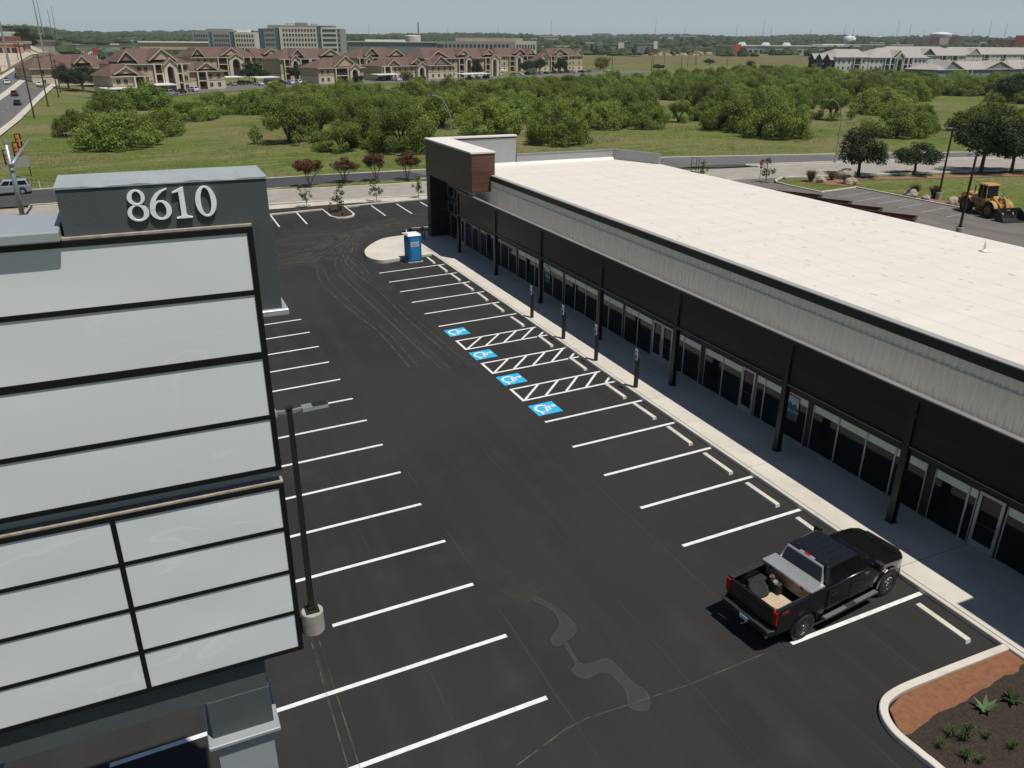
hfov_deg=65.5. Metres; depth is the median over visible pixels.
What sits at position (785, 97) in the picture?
mesquite tree
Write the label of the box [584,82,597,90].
mesquite tree
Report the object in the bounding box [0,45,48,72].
dirt lot
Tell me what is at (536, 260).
window
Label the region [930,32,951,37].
water tower
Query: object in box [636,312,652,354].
window
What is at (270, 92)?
mesquite tree
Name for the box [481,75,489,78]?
suv
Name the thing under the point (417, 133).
mesquite tree
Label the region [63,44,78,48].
distant building
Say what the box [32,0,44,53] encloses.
transmission pole
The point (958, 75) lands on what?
mesquite tree
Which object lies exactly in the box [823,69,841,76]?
mesquite tree
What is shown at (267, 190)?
kerb
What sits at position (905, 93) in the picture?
mesquite tree
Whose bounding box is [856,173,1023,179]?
bare soil
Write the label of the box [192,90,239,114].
mesquite tree
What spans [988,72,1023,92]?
oak tree
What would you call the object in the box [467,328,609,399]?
hatch markings
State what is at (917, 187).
ornamental grass
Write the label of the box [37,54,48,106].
utility pole
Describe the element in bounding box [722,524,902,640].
pickup truck
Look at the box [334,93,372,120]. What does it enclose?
mesquite tree
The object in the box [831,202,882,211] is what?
steel container
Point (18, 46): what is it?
utility pole
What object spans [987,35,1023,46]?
brick building
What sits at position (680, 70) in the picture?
mesquite tree
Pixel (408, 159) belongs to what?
crape myrtle
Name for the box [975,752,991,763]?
ground cover plant
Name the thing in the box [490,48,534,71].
apartment house
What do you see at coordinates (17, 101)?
sedan
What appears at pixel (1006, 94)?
mesquite tree
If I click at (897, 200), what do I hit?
stall markings
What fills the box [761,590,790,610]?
plywood sheet
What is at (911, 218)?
steel container
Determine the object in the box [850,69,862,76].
mesquite tree
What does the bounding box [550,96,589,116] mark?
mesquite tree
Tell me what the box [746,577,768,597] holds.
spare tyre
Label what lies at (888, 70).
mesquite tree
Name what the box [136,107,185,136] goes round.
mesquite tree
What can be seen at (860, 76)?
mesquite tree
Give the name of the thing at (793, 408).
window poster
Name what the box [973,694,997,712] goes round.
agave
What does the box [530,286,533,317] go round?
parking sign post
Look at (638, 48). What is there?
steel shed
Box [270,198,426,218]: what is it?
kerb
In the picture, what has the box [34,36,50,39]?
oak tree
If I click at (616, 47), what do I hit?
steel shed
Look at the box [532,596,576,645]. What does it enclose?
dried puddle
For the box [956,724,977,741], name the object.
ground cover plant
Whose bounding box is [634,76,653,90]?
mesquite tree
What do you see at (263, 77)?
carport
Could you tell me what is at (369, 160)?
crape myrtle
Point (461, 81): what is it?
mesquite tree
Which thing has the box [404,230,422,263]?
portable toilet
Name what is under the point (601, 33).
distant building
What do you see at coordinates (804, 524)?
wheel stop
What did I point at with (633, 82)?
mesquite tree
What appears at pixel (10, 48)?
shop row
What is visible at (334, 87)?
mesquite tree
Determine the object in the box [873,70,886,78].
mesquite tree
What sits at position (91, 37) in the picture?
woods
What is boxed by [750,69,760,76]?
mesquite tree
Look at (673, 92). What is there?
mesquite tree
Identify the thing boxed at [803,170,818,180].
ornamental grass
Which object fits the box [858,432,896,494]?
window
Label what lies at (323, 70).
apartment house
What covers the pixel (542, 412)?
accessible symbol
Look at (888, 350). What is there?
retail building
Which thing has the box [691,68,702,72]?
mesquite tree
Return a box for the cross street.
[0,159,1023,215]
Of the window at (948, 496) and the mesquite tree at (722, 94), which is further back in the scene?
the mesquite tree at (722, 94)
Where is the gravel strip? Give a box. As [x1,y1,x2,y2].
[890,650,1023,734]
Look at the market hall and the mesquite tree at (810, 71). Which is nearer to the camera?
the mesquite tree at (810, 71)
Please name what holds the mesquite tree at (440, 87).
on the terrain at (207, 138)
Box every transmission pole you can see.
[0,2,10,67]
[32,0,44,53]
[35,0,44,36]
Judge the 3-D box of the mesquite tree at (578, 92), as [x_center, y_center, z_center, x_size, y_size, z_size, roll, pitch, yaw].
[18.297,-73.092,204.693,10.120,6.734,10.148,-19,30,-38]
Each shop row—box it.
[0,36,20,42]
[0,43,24,52]
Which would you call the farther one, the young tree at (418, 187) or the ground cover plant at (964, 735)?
the young tree at (418, 187)
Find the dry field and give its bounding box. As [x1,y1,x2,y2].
[583,55,808,63]
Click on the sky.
(872, 18)
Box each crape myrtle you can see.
[292,158,323,185]
[329,157,360,182]
[362,153,384,179]
[394,152,421,179]
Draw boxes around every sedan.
[13,99,21,104]
[175,88,186,92]
[254,81,263,85]
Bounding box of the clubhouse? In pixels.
[904,60,1022,76]
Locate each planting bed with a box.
[324,206,351,216]
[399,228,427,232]
[889,664,1023,767]
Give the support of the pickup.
on the parking court
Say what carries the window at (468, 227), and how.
in the retail building at (888, 350)
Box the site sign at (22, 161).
[11,154,31,175]
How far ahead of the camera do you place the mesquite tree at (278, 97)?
190.62 m
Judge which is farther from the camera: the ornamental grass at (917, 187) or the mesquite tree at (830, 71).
the mesquite tree at (830, 71)
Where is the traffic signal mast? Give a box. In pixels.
[2,134,29,214]
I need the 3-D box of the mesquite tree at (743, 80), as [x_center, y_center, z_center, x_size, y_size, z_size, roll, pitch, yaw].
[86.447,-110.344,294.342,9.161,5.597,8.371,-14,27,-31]
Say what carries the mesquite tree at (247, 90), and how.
on the terrain at (207, 138)
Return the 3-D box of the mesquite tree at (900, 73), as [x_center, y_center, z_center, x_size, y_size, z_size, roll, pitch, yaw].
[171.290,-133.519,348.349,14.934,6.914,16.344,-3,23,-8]
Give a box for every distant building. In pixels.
[5,41,31,52]
[32,40,55,51]
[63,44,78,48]
[110,44,118,48]
[116,37,136,40]
[537,36,558,39]
[592,33,610,34]
[961,44,977,46]
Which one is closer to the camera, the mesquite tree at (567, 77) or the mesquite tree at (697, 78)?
the mesquite tree at (567, 77)
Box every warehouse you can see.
[715,42,859,53]
[805,44,911,48]
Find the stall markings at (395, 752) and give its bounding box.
[110,319,547,767]
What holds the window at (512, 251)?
in the retail building at (888, 350)
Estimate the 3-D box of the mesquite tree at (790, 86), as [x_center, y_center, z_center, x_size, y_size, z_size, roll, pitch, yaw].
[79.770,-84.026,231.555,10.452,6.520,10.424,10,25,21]
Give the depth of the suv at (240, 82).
322.89 m
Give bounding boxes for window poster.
[545,265,549,282]
[786,394,799,422]
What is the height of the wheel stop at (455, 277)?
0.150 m
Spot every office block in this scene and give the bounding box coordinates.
[192,28,259,49]
[258,23,346,52]
[436,38,536,53]
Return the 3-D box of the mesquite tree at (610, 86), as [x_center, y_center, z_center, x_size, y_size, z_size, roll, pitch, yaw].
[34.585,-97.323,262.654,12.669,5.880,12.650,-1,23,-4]
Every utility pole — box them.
[13,42,34,117]
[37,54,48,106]
[46,53,58,97]
[50,60,60,92]
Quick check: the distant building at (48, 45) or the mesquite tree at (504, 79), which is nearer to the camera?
the mesquite tree at (504, 79)
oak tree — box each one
[11,27,36,38]
[19,36,38,48]
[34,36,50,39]
[41,33,54,39]
[50,62,74,88]
[56,64,96,91]
[237,61,271,82]
[286,64,301,78]
[352,74,363,79]
[470,58,483,75]
[519,60,535,71]
[533,57,545,69]
[552,56,567,70]
[594,60,606,69]
[595,56,610,65]
[627,52,642,56]
[652,64,664,69]
[703,59,715,64]
[746,61,754,66]
[836,126,889,176]
[892,141,944,174]
[952,109,1023,172]
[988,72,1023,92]
[993,119,1023,172]
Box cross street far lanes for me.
[423,153,1001,171]
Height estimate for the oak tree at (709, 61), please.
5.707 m
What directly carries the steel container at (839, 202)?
on the service drive
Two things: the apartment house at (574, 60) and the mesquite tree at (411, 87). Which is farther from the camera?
the apartment house at (574, 60)
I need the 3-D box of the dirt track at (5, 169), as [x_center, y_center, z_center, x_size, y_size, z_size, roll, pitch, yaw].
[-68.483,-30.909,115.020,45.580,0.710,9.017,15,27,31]
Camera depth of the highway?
242.87 m
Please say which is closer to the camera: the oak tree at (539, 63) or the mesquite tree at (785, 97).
the mesquite tree at (785, 97)
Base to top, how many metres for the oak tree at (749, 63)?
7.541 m
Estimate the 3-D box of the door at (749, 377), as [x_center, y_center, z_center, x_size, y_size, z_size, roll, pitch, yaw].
[11.054,0.318,37.504,0.153,2.130,0.920,-10,25,-22]
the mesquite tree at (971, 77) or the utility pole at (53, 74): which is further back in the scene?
the mesquite tree at (971, 77)
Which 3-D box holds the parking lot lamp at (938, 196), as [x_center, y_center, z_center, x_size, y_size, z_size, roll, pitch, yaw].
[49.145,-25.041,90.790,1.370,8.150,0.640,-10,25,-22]
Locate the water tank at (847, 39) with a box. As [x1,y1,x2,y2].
[843,36,855,42]
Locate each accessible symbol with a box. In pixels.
[444,327,469,336]
[448,329,464,335]
[469,349,496,359]
[474,352,491,358]
[496,373,526,385]
[501,376,520,383]
[528,401,562,415]
[534,404,554,413]
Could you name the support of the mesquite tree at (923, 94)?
on the terrain at (207, 138)
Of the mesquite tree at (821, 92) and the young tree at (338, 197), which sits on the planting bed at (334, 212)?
the young tree at (338, 197)
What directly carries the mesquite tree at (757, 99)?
on the terrain at (207, 138)
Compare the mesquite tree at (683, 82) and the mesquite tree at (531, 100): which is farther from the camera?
the mesquite tree at (683, 82)
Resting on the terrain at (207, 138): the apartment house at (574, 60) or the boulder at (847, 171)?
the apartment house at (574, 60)
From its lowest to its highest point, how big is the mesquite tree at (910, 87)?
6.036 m
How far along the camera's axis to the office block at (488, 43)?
853.27 m
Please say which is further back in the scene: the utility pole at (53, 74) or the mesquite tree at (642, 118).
the utility pole at (53, 74)
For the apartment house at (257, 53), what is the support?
on the terrain at (207, 138)
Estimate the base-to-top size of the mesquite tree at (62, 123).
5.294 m
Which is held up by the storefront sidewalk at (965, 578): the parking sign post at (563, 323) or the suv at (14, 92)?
the parking sign post at (563, 323)
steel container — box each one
[775,190,822,199]
[806,196,852,206]
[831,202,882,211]
[858,209,917,222]
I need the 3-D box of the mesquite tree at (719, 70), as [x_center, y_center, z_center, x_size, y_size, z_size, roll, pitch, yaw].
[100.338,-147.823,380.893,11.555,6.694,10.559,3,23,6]
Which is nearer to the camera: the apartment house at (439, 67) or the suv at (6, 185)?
the suv at (6, 185)
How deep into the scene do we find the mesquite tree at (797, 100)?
205.32 m
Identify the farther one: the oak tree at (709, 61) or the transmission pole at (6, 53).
the oak tree at (709, 61)
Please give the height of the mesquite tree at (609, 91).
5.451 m
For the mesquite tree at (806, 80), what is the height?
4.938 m
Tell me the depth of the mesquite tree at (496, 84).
257.81 m
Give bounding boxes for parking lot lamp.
[275,400,328,635]
[935,127,953,199]
[955,154,977,232]
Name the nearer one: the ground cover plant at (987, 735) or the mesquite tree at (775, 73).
the ground cover plant at (987, 735)
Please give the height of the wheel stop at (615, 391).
0.150 m
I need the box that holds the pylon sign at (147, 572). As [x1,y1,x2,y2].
[0,165,303,767]
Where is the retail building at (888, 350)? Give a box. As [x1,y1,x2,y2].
[424,134,1023,576]
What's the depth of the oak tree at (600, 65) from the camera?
544.00 m
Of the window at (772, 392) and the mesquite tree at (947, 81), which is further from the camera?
the mesquite tree at (947, 81)
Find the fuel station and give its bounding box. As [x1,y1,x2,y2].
[92,48,166,58]
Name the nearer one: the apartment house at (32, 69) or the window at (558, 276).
the window at (558, 276)
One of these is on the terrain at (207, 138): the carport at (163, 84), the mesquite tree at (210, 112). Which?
the mesquite tree at (210, 112)
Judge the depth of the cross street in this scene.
109.33 m
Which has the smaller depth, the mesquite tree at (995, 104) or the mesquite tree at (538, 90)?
the mesquite tree at (995, 104)
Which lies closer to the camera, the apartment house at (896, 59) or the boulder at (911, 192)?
the boulder at (911, 192)
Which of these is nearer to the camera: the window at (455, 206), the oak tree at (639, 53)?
the window at (455, 206)
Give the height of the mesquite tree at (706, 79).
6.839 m
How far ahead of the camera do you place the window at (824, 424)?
33.50 m
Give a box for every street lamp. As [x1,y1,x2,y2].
[432,95,451,136]
[830,99,841,162]
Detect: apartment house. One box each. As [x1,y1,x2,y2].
[12,54,101,85]
[90,64,148,93]
[96,48,190,91]
[175,47,254,76]
[188,61,225,89]
[245,48,278,69]
[260,48,339,80]
[298,55,365,83]
[343,47,404,64]
[361,57,427,80]
[403,48,500,77]
[419,55,454,78]
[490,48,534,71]
[527,53,548,71]
[535,48,583,70]
[807,49,870,72]
[863,48,929,71]
[882,46,966,63]
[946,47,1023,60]
[1003,60,1023,73]
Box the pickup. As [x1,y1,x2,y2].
[165,89,179,94]
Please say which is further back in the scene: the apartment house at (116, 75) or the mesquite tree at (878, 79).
the mesquite tree at (878, 79)
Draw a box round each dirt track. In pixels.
[0,163,55,180]
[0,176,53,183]
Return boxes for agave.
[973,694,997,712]
[1002,685,1021,704]
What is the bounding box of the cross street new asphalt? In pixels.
[0,171,425,206]
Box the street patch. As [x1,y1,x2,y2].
[690,164,744,167]
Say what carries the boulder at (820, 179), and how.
on the flower bed at (834, 181)
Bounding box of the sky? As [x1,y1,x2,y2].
[0,0,1023,37]
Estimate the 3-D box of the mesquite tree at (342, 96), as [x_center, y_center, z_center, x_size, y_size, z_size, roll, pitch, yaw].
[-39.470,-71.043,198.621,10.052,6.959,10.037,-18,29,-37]
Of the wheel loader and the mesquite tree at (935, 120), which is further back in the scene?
the mesquite tree at (935, 120)
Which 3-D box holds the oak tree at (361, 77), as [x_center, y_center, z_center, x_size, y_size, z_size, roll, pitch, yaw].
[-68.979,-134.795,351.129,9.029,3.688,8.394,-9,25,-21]
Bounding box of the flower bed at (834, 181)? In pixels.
[800,178,959,204]
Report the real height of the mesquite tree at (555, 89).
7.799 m
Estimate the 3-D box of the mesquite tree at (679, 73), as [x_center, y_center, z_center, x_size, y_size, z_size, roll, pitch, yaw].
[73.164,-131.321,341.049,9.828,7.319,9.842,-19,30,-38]
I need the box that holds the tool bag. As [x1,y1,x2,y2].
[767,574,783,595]
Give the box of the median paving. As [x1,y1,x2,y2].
[750,156,1023,165]
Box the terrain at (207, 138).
[0,34,1023,210]
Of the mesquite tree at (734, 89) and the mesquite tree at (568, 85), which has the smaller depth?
the mesquite tree at (734, 89)
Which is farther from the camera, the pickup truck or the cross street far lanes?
the cross street far lanes
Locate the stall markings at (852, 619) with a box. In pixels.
[381,264,922,644]
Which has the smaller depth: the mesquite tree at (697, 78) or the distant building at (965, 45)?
the mesquite tree at (697, 78)
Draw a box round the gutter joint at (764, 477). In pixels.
[422,245,1022,652]
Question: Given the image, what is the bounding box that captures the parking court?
[77,70,651,97]
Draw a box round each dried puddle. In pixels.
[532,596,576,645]
[533,597,574,644]
[563,641,649,710]
[564,642,648,709]
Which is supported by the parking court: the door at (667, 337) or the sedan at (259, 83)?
the sedan at (259, 83)
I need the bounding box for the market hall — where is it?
[1,25,14,27]
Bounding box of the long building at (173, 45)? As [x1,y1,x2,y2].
[137,41,208,49]
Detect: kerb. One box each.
[26,152,974,190]
[28,181,426,207]
[29,178,420,204]
[268,179,737,204]
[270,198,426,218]
[745,164,759,166]
[757,158,1020,166]
[764,156,1011,163]
[775,177,980,211]
[784,169,1023,178]
[878,644,1008,767]
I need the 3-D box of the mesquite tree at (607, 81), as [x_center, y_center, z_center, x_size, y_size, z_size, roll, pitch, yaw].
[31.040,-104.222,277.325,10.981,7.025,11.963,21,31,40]
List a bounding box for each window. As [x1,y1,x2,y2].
[322,29,335,31]
[447,185,453,197]
[448,201,453,213]
[450,214,456,239]
[454,204,456,214]
[465,221,471,248]
[472,225,478,252]
[480,229,485,256]
[486,232,492,260]
[493,236,500,265]
[501,240,507,269]
[508,244,516,275]
[518,249,525,280]
[526,253,534,285]
[534,258,543,287]
[543,263,552,296]
[552,267,563,302]
[564,274,575,309]
[574,280,585,315]
[585,285,597,322]
[596,294,608,328]
[607,297,623,337]
[623,305,638,345]
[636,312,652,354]
[677,334,684,372]
[681,336,701,382]
[702,347,723,395]
[719,357,742,406]
[752,375,765,419]
[760,379,781,428]
[783,392,809,444]
[807,404,839,462]
[832,418,867,477]
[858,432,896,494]
[886,447,928,512]
[925,468,969,536]
[957,486,979,541]
[994,506,1023,576]
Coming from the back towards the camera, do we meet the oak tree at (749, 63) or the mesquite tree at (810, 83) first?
the oak tree at (749, 63)
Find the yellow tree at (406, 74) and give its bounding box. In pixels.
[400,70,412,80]
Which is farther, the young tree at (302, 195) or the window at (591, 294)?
the young tree at (302, 195)
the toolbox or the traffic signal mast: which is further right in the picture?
the toolbox
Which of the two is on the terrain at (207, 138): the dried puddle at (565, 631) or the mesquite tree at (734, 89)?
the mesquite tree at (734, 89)
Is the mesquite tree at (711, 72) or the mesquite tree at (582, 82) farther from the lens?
the mesquite tree at (711, 72)
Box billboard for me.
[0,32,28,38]
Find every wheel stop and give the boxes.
[438,265,447,271]
[450,274,460,280]
[462,283,473,290]
[476,292,488,300]
[491,302,504,311]
[509,316,524,326]
[537,335,553,346]
[568,357,586,370]
[604,383,626,398]
[631,402,656,419]
[665,426,692,445]
[702,452,732,474]
[744,482,779,507]
[794,517,813,531]
[914,603,970,643]
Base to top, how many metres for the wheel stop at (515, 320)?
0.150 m
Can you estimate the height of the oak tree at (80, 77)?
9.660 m
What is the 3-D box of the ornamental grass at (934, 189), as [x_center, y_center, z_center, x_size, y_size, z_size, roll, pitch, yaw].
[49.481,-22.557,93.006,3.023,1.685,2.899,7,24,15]
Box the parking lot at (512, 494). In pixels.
[6,200,997,767]
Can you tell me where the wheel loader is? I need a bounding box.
[958,182,1023,222]
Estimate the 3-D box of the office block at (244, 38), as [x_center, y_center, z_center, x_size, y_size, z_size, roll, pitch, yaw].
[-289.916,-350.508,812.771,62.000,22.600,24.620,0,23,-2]
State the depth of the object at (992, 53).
708.97 m
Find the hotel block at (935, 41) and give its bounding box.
[904,37,956,45]
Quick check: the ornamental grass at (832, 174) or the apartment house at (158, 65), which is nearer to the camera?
the ornamental grass at (832, 174)
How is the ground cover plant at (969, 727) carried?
on the planting bed at (1004, 721)
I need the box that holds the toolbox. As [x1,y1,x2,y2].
[762,553,824,597]
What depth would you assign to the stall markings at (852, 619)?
34.07 m
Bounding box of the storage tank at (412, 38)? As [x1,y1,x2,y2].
[405,35,420,41]
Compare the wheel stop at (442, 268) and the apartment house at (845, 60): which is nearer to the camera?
the wheel stop at (442, 268)
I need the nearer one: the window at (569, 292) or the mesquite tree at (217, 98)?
the window at (569, 292)
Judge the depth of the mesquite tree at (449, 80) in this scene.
252.40 m
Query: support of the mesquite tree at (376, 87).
on the terrain at (207, 138)
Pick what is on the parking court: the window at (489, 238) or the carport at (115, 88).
the carport at (115, 88)
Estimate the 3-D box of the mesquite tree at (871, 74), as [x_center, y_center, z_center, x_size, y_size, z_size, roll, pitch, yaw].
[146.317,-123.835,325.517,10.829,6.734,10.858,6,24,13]
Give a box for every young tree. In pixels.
[297,183,313,206]
[329,183,344,211]
[368,178,382,200]
[411,176,423,197]
[699,161,708,173]
[760,158,775,182]
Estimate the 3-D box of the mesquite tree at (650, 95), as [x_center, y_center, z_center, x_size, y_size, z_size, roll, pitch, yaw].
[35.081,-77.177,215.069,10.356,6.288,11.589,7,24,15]
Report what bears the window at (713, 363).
in the retail building at (888, 350)
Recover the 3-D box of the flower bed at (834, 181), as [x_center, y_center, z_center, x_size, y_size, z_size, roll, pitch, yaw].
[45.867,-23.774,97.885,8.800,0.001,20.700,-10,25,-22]
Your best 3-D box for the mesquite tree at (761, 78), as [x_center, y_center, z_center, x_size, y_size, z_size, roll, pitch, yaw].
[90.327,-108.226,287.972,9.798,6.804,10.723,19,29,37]
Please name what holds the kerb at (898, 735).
on the parking lot at (512, 494)
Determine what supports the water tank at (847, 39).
on the terrain at (207, 138)
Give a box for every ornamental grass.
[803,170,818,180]
[828,171,836,179]
[838,173,852,180]
[908,184,926,191]
[928,185,947,197]
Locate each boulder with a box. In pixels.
[816,176,826,182]
[834,168,854,178]
[843,177,856,184]
[903,188,917,197]
[921,195,930,199]
[946,196,958,204]
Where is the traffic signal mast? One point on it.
(17, 151)
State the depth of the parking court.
351.89 m
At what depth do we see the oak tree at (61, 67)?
287.02 m
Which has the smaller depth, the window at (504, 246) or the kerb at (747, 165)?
the window at (504, 246)
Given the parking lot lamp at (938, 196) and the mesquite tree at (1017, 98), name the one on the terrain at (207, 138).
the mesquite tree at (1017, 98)
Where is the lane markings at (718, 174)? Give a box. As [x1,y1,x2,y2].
[2,165,995,215]
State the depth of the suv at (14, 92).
245.95 m
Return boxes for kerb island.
[365,235,431,263]
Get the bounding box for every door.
[410,238,419,260]
[461,219,464,244]
[651,319,663,360]
[660,324,673,366]
[738,366,756,414]
[967,490,1007,557]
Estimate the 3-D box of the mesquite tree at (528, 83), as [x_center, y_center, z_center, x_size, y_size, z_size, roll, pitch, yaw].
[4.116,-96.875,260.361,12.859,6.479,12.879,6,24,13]
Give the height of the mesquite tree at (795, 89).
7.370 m
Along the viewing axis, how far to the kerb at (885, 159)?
120.33 m
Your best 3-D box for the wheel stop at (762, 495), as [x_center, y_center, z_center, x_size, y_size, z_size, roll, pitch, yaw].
[9.778,4.327,31.209,0.227,0.150,1.855,-12,26,-22]
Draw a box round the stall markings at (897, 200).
[841,192,959,216]
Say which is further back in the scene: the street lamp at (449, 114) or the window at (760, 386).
the street lamp at (449, 114)
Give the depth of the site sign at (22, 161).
109.70 m
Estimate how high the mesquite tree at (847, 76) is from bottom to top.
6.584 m
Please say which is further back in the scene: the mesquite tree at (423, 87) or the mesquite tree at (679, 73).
the mesquite tree at (679, 73)
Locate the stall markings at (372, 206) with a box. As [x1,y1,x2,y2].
[271,202,427,227]
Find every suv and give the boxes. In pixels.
[0,178,31,193]
[10,90,18,95]
[187,86,198,91]
[235,80,245,84]
[391,77,400,80]
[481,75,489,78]
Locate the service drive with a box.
[732,178,1023,246]
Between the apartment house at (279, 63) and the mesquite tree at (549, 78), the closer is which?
the mesquite tree at (549, 78)
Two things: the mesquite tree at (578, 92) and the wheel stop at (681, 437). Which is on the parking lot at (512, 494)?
the wheel stop at (681, 437)
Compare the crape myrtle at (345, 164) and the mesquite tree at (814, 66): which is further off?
the mesquite tree at (814, 66)
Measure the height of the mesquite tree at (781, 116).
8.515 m
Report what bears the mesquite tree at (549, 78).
on the terrain at (207, 138)
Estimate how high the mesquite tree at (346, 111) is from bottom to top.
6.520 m
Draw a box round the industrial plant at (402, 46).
[347,39,436,53]
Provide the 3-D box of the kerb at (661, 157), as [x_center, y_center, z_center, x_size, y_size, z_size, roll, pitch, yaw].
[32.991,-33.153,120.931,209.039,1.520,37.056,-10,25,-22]
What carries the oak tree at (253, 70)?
on the terrain at (207, 138)
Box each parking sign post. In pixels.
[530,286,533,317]
[561,305,565,338]
[594,325,598,360]
[633,349,639,387]
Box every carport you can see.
[99,87,137,91]
[149,83,176,88]
[225,76,243,79]
[249,76,279,84]
[370,73,399,80]
[455,72,489,79]
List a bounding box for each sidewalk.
[0,51,97,134]
[269,196,426,208]
[401,230,1023,660]
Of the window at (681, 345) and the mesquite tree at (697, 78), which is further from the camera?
the mesquite tree at (697, 78)
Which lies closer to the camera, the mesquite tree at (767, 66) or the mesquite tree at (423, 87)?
the mesquite tree at (423, 87)
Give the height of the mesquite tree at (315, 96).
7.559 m
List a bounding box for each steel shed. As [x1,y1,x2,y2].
[590,41,626,50]
[633,41,658,53]
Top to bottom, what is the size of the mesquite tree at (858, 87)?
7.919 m
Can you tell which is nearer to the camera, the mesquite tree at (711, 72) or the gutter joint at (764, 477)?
the gutter joint at (764, 477)
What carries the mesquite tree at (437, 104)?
on the terrain at (207, 138)
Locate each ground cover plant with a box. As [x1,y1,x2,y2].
[935,734,946,747]
[943,722,957,735]
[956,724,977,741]
[956,745,977,759]
[960,720,978,731]
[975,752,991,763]
[982,726,993,738]
[1005,737,1021,749]
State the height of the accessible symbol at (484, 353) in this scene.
0.033 m
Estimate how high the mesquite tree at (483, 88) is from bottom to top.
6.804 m
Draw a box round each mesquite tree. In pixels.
[49,108,96,136]
[67,109,165,152]
[81,87,137,116]
[113,78,172,110]
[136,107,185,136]
[166,99,221,121]
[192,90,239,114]
[233,88,270,114]
[235,88,260,101]
[245,88,279,110]
[247,93,324,144]
[261,79,288,93]
[264,93,290,114]
[282,91,298,97]
[283,84,304,94]
[286,80,315,92]
[290,92,331,124]
[296,99,345,132]
[298,86,327,104]
[305,83,336,105]
[308,89,333,103]
[309,119,371,153]
[323,77,344,96]
[329,78,356,98]
[334,84,368,106]
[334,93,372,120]
[334,96,377,126]
[340,106,395,147]
[353,82,377,97]
[361,82,386,94]
[365,107,435,154]
[368,93,394,114]
[369,89,405,108]
[377,98,411,119]
[387,82,423,92]
[392,88,415,99]
[399,79,429,98]
[406,79,427,91]
[408,96,440,115]
[409,90,478,128]
[410,75,433,91]
[426,87,449,96]
[428,83,452,91]
[429,73,459,89]
[444,85,466,95]
[446,88,471,108]
[454,77,470,86]
[455,84,500,117]
[458,96,523,134]
[460,79,493,93]
[467,84,497,95]
[483,89,532,124]
[488,77,504,92]
[492,89,514,100]
[496,78,527,94]
[502,76,519,83]
[511,90,551,119]
[518,75,526,80]
[522,78,535,88]
[524,74,544,83]
[524,100,593,147]
[527,84,556,108]
[530,80,548,86]
[542,78,562,100]
[546,75,558,84]
[546,96,575,115]
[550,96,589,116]
[554,80,573,93]
[557,83,597,102]
[559,74,577,83]
[565,86,601,103]
[572,78,588,87]
[573,75,590,81]
[576,72,592,80]
[578,100,628,130]
[580,87,612,115]
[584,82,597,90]
[587,76,606,89]
[594,72,617,81]
[596,74,613,85]
[600,79,619,90]
[600,89,612,98]
[608,70,622,79]
[609,86,641,112]
[610,83,633,96]
[616,75,631,83]
[616,100,671,129]
[619,83,644,93]
[625,86,659,106]
[629,78,648,87]
[630,72,643,78]
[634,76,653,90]
[638,83,657,101]
[646,69,663,78]
[649,76,670,94]
[658,84,692,100]
[659,73,672,79]
[661,69,670,76]
[666,77,681,84]
[667,98,693,122]
[673,67,693,76]
[673,68,691,77]
[674,73,697,92]
[675,67,691,76]
[681,82,703,96]
[687,81,716,105]
[690,73,708,81]
[690,75,715,93]
[690,98,722,120]
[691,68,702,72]
[698,95,758,132]
[702,82,741,104]
[706,67,722,76]
[712,75,733,85]
[715,68,728,73]
[728,83,741,91]
[730,64,745,70]
[732,83,751,92]
[735,67,747,73]
[735,92,752,100]
[739,91,814,139]
[740,77,749,82]
[741,79,760,93]
[741,87,770,119]
[745,88,765,97]
[748,84,775,93]
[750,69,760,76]
[754,75,771,83]
[759,64,772,70]
[761,78,783,86]
[766,86,795,107]
[769,67,789,74]
[770,69,785,78]
[778,82,805,111]
[778,83,801,87]
[785,76,807,87]
[788,83,812,111]
[793,77,809,86]
[798,88,819,108]
[803,74,829,91]
[804,68,820,73]
[806,64,821,69]
[810,89,855,120]
[812,82,848,103]
[821,67,840,77]
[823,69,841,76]
[837,78,855,89]
[838,79,854,87]
[842,72,857,79]
[843,76,872,100]
[846,86,915,115]
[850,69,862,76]
[850,70,867,82]
[857,103,935,138]
[864,73,882,79]
[870,73,886,85]
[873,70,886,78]
[880,80,893,87]
[882,68,895,75]
[885,79,901,89]
[887,103,941,133]
[889,70,917,77]
[892,78,932,96]
[893,89,916,104]
[896,83,918,102]
[900,77,931,101]
[908,73,925,79]
[918,71,939,77]
[919,102,938,117]
[923,77,939,98]
[936,77,953,89]
[940,78,984,95]
[943,92,1023,132]
[946,69,976,76]
[950,72,968,78]
[954,74,987,92]
[978,77,999,94]
[980,73,1005,81]
[986,78,1008,96]
[989,78,1018,101]
[990,71,1010,76]
[1007,90,1023,103]
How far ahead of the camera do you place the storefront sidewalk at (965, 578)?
32.85 m
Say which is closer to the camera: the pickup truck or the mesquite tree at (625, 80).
the pickup truck
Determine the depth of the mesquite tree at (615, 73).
319.96 m
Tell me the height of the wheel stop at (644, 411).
0.150 m
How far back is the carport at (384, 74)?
363.39 m
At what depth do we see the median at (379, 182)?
98.89 m
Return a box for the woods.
[1,24,1023,59]
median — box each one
[0,51,91,99]
[29,178,426,205]
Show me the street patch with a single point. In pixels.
(721, 166)
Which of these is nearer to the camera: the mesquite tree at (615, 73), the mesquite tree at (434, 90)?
the mesquite tree at (434, 90)
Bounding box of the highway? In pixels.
[0,52,98,127]
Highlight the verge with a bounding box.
[269,201,387,213]

